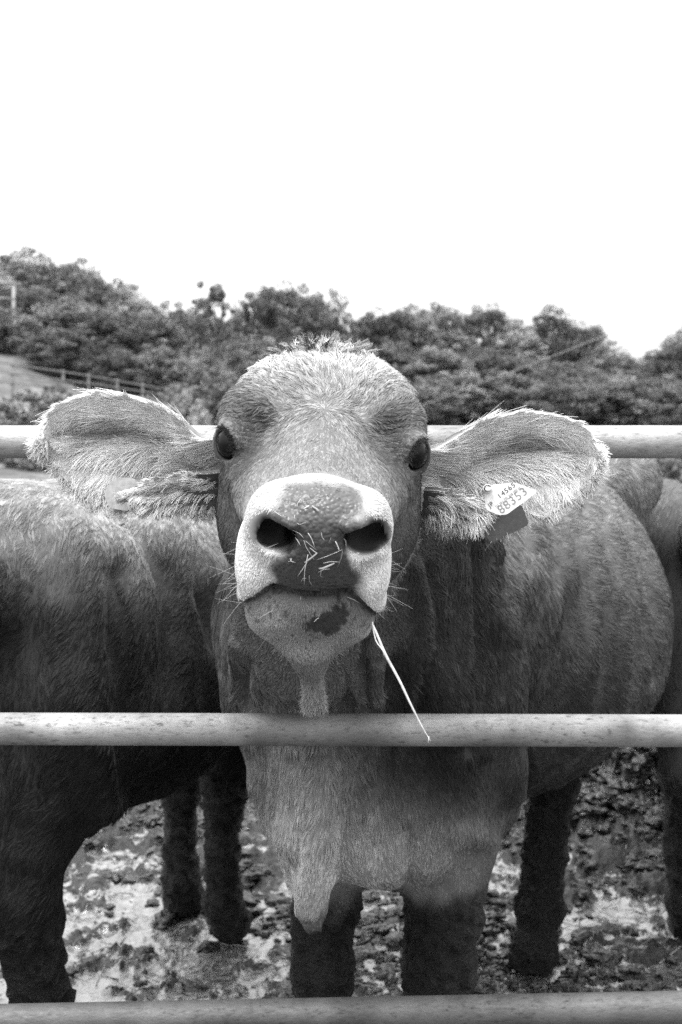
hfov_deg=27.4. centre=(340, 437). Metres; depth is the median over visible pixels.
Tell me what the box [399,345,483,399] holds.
tree
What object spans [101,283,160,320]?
tree
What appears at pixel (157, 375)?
tree
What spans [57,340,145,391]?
tree
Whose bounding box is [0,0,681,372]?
sky
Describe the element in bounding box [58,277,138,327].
tree
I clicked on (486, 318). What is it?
tree
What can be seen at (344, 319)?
tree
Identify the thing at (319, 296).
tree
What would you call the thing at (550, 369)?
tree
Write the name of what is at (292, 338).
tree
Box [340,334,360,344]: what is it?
tree
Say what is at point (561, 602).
cow
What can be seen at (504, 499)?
ear tag
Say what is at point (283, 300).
tree
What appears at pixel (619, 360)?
tree
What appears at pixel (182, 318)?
tree
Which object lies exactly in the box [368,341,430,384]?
tree
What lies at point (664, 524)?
cow
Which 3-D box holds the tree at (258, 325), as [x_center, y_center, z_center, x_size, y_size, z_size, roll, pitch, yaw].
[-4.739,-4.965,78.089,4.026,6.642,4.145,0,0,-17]
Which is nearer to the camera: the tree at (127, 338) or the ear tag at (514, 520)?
the ear tag at (514, 520)
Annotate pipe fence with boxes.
[0,425,681,1023]
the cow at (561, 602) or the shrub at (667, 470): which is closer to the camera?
the cow at (561, 602)
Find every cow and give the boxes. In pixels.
[0,478,252,1003]
[23,330,673,997]
[646,478,681,938]
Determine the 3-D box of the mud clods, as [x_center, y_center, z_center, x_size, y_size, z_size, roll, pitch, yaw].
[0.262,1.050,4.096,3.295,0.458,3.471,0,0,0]
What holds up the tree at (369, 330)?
on the ground
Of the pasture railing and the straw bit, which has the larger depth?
the pasture railing
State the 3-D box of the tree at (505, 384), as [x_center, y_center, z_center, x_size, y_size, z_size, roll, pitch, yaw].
[7.246,-1.566,57.805,3.998,2.508,4.245,0,0,-14]
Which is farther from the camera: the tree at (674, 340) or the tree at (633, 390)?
the tree at (674, 340)
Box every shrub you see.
[0,384,80,424]
[0,413,38,424]
[1,458,50,470]
[146,382,185,410]
[157,367,237,424]
[165,388,212,424]
[191,377,241,424]
[654,458,681,482]
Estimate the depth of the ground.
3.59 m
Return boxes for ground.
[0,337,681,1003]
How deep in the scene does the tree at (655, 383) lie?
63.44 m
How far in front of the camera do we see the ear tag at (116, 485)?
1.79 m
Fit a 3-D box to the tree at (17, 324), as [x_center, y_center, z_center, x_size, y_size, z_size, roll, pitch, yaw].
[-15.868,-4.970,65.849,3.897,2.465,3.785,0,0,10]
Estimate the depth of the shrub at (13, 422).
44.18 m
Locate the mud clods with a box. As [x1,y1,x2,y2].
[0,711,681,998]
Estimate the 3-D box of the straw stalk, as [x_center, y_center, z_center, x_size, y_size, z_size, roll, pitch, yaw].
[0.061,0.257,1.467,0.065,0.124,0.015,0,0,19]
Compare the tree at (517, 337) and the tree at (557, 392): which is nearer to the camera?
the tree at (557, 392)
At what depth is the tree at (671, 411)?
53.52 m
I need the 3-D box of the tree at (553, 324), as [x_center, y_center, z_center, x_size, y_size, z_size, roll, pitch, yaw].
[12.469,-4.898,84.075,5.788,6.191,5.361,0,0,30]
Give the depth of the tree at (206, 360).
63.18 m
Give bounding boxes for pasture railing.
[0,362,166,415]
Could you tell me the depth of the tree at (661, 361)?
69.23 m
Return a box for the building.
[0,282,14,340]
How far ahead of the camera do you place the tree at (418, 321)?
80.19 m
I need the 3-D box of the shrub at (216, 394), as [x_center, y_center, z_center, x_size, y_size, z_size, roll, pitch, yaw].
[-4.342,-0.347,44.051,2.655,3.893,2.837,0,0,13]
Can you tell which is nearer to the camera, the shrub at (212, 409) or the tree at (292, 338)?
the shrub at (212, 409)
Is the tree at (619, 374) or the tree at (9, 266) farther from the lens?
the tree at (9, 266)
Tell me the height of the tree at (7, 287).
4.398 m
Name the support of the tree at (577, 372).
on the ground
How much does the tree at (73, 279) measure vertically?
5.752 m
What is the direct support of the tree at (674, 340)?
on the ground
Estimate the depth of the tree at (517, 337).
81.05 m
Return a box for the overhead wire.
[421,304,681,405]
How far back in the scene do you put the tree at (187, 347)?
75.08 m
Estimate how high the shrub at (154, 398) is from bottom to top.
3.114 m
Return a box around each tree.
[0,245,55,290]
[0,270,25,303]
[0,285,75,333]
[0,307,46,353]
[11,256,82,311]
[14,327,97,376]
[24,297,130,350]
[42,256,106,321]
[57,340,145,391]
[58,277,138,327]
[76,308,164,370]
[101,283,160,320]
[120,344,193,398]
[130,310,188,369]
[153,300,211,385]
[162,342,238,411]
[177,316,249,382]
[186,281,245,368]
[216,334,276,384]
[226,291,288,357]
[252,277,331,342]
[260,326,319,347]
[290,287,350,337]
[322,310,359,339]
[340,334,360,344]
[347,306,423,375]
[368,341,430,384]
[372,301,461,377]
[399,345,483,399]
[408,374,467,424]
[414,305,478,370]
[424,370,508,421]
[437,344,535,380]
[457,300,524,370]
[471,370,551,416]
[483,318,549,374]
[485,353,573,402]
[510,373,615,424]
[520,304,592,367]
[544,360,608,401]
[550,319,609,370]
[572,375,665,424]
[574,365,658,404]
[577,340,638,374]
[622,355,666,379]
[623,373,681,415]
[633,383,681,424]
[637,338,681,380]
[655,327,681,380]
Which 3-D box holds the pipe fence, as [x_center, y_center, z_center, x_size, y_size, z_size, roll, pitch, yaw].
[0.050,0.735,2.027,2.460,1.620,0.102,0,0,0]
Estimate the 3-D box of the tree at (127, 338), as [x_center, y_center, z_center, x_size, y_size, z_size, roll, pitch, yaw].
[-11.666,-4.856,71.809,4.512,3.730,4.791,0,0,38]
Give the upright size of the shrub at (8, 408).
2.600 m
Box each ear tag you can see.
[105,478,138,510]
[478,505,527,541]
[482,482,535,514]
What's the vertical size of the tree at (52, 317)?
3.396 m
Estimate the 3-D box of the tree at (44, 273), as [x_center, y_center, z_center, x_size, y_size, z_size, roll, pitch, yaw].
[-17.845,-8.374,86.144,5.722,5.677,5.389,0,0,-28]
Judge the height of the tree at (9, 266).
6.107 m
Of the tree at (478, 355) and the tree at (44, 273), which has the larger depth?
the tree at (44, 273)
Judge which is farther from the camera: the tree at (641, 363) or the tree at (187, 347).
the tree at (641, 363)
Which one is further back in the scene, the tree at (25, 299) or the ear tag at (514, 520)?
the tree at (25, 299)
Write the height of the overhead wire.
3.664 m
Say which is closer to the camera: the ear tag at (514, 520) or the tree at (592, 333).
the ear tag at (514, 520)
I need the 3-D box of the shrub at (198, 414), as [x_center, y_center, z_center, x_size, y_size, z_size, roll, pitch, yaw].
[-4.576,0.109,40.047,1.545,3.169,1.650,0,0,34]
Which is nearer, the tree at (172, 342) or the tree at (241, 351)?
the tree at (241, 351)
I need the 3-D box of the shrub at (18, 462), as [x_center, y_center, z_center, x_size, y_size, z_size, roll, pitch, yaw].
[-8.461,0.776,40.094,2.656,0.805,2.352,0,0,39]
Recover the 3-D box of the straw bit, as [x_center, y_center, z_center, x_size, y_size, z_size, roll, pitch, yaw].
[-0.015,0.132,1.434,0.017,0.007,0.005,0,0,0]
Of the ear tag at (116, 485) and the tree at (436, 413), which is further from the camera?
the tree at (436, 413)
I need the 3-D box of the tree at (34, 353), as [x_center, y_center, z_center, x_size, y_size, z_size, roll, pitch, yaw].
[-12.446,-3.714,61.891,4.125,2.508,3.885,0,0,37]
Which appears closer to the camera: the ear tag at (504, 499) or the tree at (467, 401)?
the ear tag at (504, 499)
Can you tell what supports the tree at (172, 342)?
on the ground
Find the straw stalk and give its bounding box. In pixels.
[372,622,430,742]
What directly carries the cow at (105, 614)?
on the ground
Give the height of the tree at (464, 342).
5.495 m
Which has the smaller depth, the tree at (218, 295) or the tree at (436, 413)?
the tree at (436, 413)

